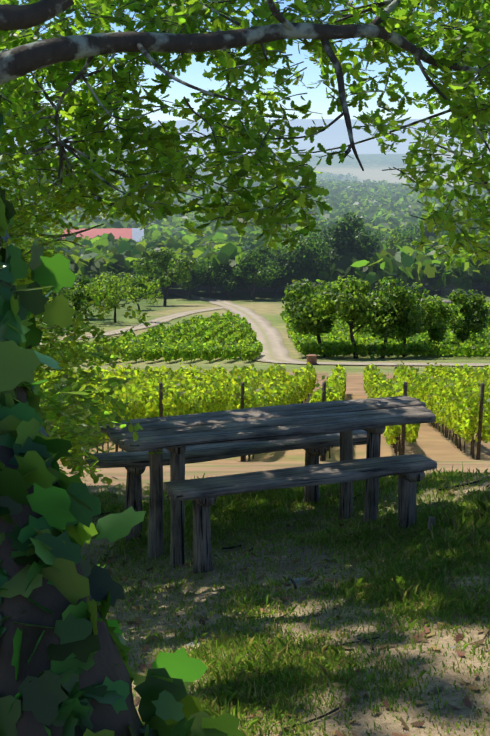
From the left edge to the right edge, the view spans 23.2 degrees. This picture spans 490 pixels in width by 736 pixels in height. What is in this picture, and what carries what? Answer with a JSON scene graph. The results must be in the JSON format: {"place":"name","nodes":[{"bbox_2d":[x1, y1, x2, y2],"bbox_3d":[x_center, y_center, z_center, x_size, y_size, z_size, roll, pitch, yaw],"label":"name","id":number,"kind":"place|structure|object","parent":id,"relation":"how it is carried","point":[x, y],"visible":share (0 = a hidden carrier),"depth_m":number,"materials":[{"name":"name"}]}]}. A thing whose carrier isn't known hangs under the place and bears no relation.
{"place":"outdoors","nodes":[
{"label":"outdoors","id":0,"kind":"place"},
{"bbox_2d":[62,228,143,241],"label":"building","id":1,"kind":"structure","parent":0,"point":[117,233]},
{"bbox_2d":[40,306,232,344],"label":"road","id":2,"kind":"structure","parent":0,"point":[158,320],"depth_m":236.89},
{"bbox_2d":[1,0,489,121],"label":"sky","id":3,"kind":"structure","parent":0,"point":[415,80],"materials":[{"name":"blue"}]},
{"bbox_2d":[4,119,489,735],"bbox_3d":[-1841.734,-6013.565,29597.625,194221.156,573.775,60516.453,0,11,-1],"label":"ground","id":4,"kind":"structure","parent":0,"point":[436,445],"depth_m":7.53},
{"bbox_2d":[38,287,76,315],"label":"tree","id":5,"kind":"object","parent":4,"relation":"on","point":[61,291],"visible":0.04,"depth_m":219.93,"materials":[{"name":"green plant"}]},
{"bbox_2d":[0,236,142,735],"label":"trunk","id":6,"kind":"object","parent":4,"relation":"on","point":[107,657],"visible":0.4,"depth_m":1.24,"materials":[{"name":"brown plant"}]},
{"bbox_2d":[0,95,245,735],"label":"trunk ivy","id":7,"kind":"object","parent":6,"relation":"attached to","point":[168,704],"visible":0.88,"depth_m":1.29,"materials":[{"name":"green plant"}]},
{"bbox_2d":[0,0,489,251],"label":"oak","id":8,"kind":"object","parent":6,"relation":"attached to","point":[242,140],"depth_m":6.83,"materials":[{"name":"green plant"}]},
{"bbox_2d":[59,287,96,317],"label":"tree","id":9,"kind":"object","parent":4,"relation":"on","point":[80,294],"visible":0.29,"depth_m":220.97,"materials":[{"name":"green plant"}]},
{"bbox_2d":[0,127,166,486],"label":"foliage","id":10,"kind":"object","parent":4,"relation":"on","point":[61,409],"depth_m":7.79,"materials":[{"name":"green plant"}]},
{"bbox_2d":[65,274,110,317],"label":"tree","id":11,"kind":"object","parent":4,"relation":"on","point":[82,282],"visible":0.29,"depth_m":241.18,"materials":[{"name":"green plant"}]},
{"bbox_2d":[71,271,163,322],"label":"tree","id":12,"kind":"object","parent":4,"relation":"on","point":[97,290],"visible":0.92,"depth_m":228.62,"materials":[{"name":"green plant"}]},
{"bbox_2d":[105,273,129,297],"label":"tree","id":13,"kind":"object","parent":4,"relation":"on","point":[118,278],"visible":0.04,"depth_m":322.24,"materials":[{"name":"green plant"}]},
{"bbox_2d":[119,273,152,309],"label":"tree","id":14,"kind":"object","parent":4,"relation":"on","point":[135,283],"visible":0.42,"depth_m":273.03,"materials":[{"name":"green plant"}]},
{"bbox_2d":[137,236,157,242],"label":"tree","id":15,"kind":"object","parent":4,"relation":"on","point":[147,239],"depth_m":422.49,"materials":[{"name":"green plant"}]},
{"bbox_2d":[36,310,262,361],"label":"vineyard vines","id":16,"kind":"object","parent":4,"relation":"on","point":[228,335],"visible":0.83,"depth_m":162.68,"materials":[{"name":"green plant"}]},
{"bbox_2d":[132,248,197,305],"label":"tree","id":17,"kind":"object","parent":4,"relation":"on","point":[168,273],"visible":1,"depth_m":294.98,"materials":[{"name":"green plant"}]},
{"bbox_2d":[171,256,215,297],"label":"tree","id":18,"kind":"object","parent":4,"relation":"on","point":[199,271],"visible":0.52,"depth_m":325.74,"materials":[{"name":"green plant"}]},
{"bbox_2d":[208,263,243,297],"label":"tree","id":19,"kind":"object","parent":4,"relation":"on","point":[223,280],"visible":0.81,"depth_m":327.25,"materials":[{"name":"green plant"}]},
{"bbox_2d":[0,150,489,290],"bbox_3d":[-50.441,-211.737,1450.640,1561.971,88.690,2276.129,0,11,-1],"label":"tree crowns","id":20,"kind":"object","parent":4,"relation":"on","point":[386,207],"visible":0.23,"depth_m":405.02,"materials":[{"name":"green plant"}]},
{"bbox_2d":[233,250,282,299],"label":"tree","id":21,"kind":"object","parent":4,"relation":"on","point":[261,272],"visible":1,"depth_m":322.88,"materials":[{"name":"green plant"}]},
{"bbox_2d":[85,396,436,573],"bbox_3d":[0.224,0.858,7.343,2.153,1.114,1.510,-4,12,-21],"label":"picnic table","id":22,"kind":"object","parent":4,"relation":"on","point":[314,430],"visible":0.73,"depth_m":7.15,"materials":[{"name":"grey wood"}]},
{"bbox_2d":[46,370,484,460],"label":"vineyard posts","id":23,"kind":"object","parent":4,"relation":"on","point":[400,446],"visible":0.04,"depth_m":35.07,"materials":[{"name":"brown wood"}]},
{"bbox_2d":[34,361,489,444],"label":"vineyard vines","id":24,"kind":"object","parent":23,"relation":"attached to","point":[451,399],"visible":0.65,"depth_m":45.45,"materials":[{"name":"green plant"}]},
{"bbox_2d":[256,244,304,296],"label":"tree","id":25,"kind":"object","parent":4,"relation":"on","point":[280,259],"visible":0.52,"depth_m":332.14,"materials":[{"name":"green plant"}]},
{"bbox_2d":[82,462,489,735],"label":"grass tufts","id":26,"kind":"object","parent":4,"relation":"on","point":[453,533],"visible":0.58,"depth_m":5.69,"materials":[{"name":"green plant"}]},
{"bbox_2d":[273,232,303,240],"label":"tree","id":27,"kind":"object","parent":4,"relation":"on","point":[300,237],"visible":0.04,"depth_m":452.20,"materials":[{"name":"green plant"}]},
{"bbox_2d":[90,473,489,735],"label":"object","id":28,"kind":"object","parent":4,"relation":"on","point":[458,638],"depth_m":5.36,"materials":[{"name":"green plant"}]},
{"bbox_2d":[278,233,330,288],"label":"tree","id":29,"kind":"object","parent":4,"relation":"on","point":[309,255],"visible":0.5,"depth_m":334.75,"materials":[{"name":"green plant"}]},
{"bbox_2d":[306,354,316,364],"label":"stone post","id":30,"kind":"object","parent":4,"relation":"on","point":[311,359],"visible":0.81,"depth_m":137.64,"materials":[{"name":"brown stone"}]},
{"bbox_2d":[282,278,341,356],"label":"tree","id":31,"kind":"object","parent":4,"relation":"on","point":[308,322],"visible":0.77,"depth_m":155.56,"materials":[{"name":"green plant"}]},
{"bbox_2d":[302,224,327,243],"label":"tree","id":32,"kind":"object","parent":4,"relation":"on","point":[317,227],"depth_m":429.84,"materials":[{"name":"green plant"}]},
{"bbox_2d":[186,577,455,665],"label":"fallen leaves","id":33,"kind":"object","parent":4,"relation":"on","point":[296,580],"visible":0.12,"depth_m":6.10,"materials":[{"name":"brown plant"}]},
{"bbox_2d":[316,212,379,286],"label":"tree","id":34,"kind":"object","parent":4,"relation":"on","point":[343,239],"visible":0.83,"depth_m":339.78,"materials":[{"name":"green plant"}]},
{"bbox_2d":[310,275,397,358],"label":"tree","id":35,"kind":"object","parent":4,"relation":"on","point":[351,303],"visible":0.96,"depth_m":151.60,"materials":[{"name":"green plant"}]},
{"bbox_2d":[280,301,489,358],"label":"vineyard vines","id":36,"kind":"object","parent":4,"relation":"on","point":[336,340],"visible":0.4,"depth_m":158.26,"materials":[{"name":"green plant"}]},
{"bbox_2d":[372,227,401,240],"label":"tree","id":37,"kind":"object","parent":4,"relation":"on","point":[380,234],"visible":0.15,"depth_m":476.21,"materials":[{"name":"green plant"}]},
{"bbox_2d":[364,276,421,357],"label":"tree","id":38,"kind":"object","parent":4,"relation":"on","point":[405,315],"visible":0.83,"depth_m":153.79,"materials":[{"name":"green plant"}]},
{"bbox_2d":[382,232,423,252],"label":"tree","id":39,"kind":"object","parent":4,"relation":"on","point":[392,240],"visible":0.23,"depth_m":376.16,"materials":[{"name":"green plant"}]},
{"bbox_2d":[387,282,428,356],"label":"tree","id":40,"kind":"object","parent":4,"relation":"on","point":[405,332],"visible":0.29,"depth_m":156.66,"materials":[{"name":"green plant"}]},
{"bbox_2d":[402,221,420,235],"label":"tree","id":41,"kind":"object","parent":4,"relation":"on","point":[412,226],"visible":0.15,"depth_m":523.13,"materials":[{"name":"green plant"}]},
{"bbox_2d":[400,230,435,249],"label":"tree","id":42,"kind":"object","parent":4,"relation":"on","point":[409,238],"visible":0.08,"depth_m":389.18,"materials":[{"name":"green plant"}]},
{"bbox_2d":[418,299,452,303],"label":"dry stone wall","id":43,"kind":"structure","parent":4,"relation":"on","point":[447,301],"depth_m":277.97,"materials":[{"name":"grey stone"}]},
{"bbox_2d":[414,217,459,237],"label":"tree","id":44,"kind":"object","parent":4,"relation":"on","point":[429,234],"visible":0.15,"depth_m":465.71,"materials":[{"name":"green plant"}]},
{"bbox_2d":[419,295,456,354],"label":"tree","id":45,"kind":"object","parent":4,"relation":"on","point":[437,312],"visible":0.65,"depth_m":162.18,"materials":[{"name":"green plant"}]},
{"bbox_2d":[441,285,470,294],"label":"farm walls","id":46,"kind":"structure","parent":4,"relation":"on","point":[446,289],"depth_m":340.83,"materials":[{"name":"grey stone"}]},
{"bbox_2d":[442,218,486,240],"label":"tree","id":47,"kind":"object","parent":4,"relation":"on","point":[457,230],"visible":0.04,"depth_m":428.22,"materials":[{"name":"green plant"}]},
{"bbox_2d":[444,288,489,353],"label":"tree","id":48,"kind":"object","parent":4,"relation":"on","point":[475,311],"visible":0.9,"depth_m":164.94,"materials":[{"name":"green plant"}]},
{"bbox_2d":[479,254,489,293],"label":"tree","id":49,"kind":"object","parent":4,"relation":"on","point":[482,267],"visible":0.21,"depth_m":336.08,"materials":[{"name":"green plant"}]},
{"bbox_2d":[168,289,489,365],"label":"road","id":50,"kind":"structure","parent":0,"point":[271,340],"depth_m":184.77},
{"bbox_2d":[382,116,489,270],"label":"leaves","id":51,"kind":"object","parent":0,"point":[440,216],"depth_m":8.99,"materials":[{"name":"green plant"}]}
]}

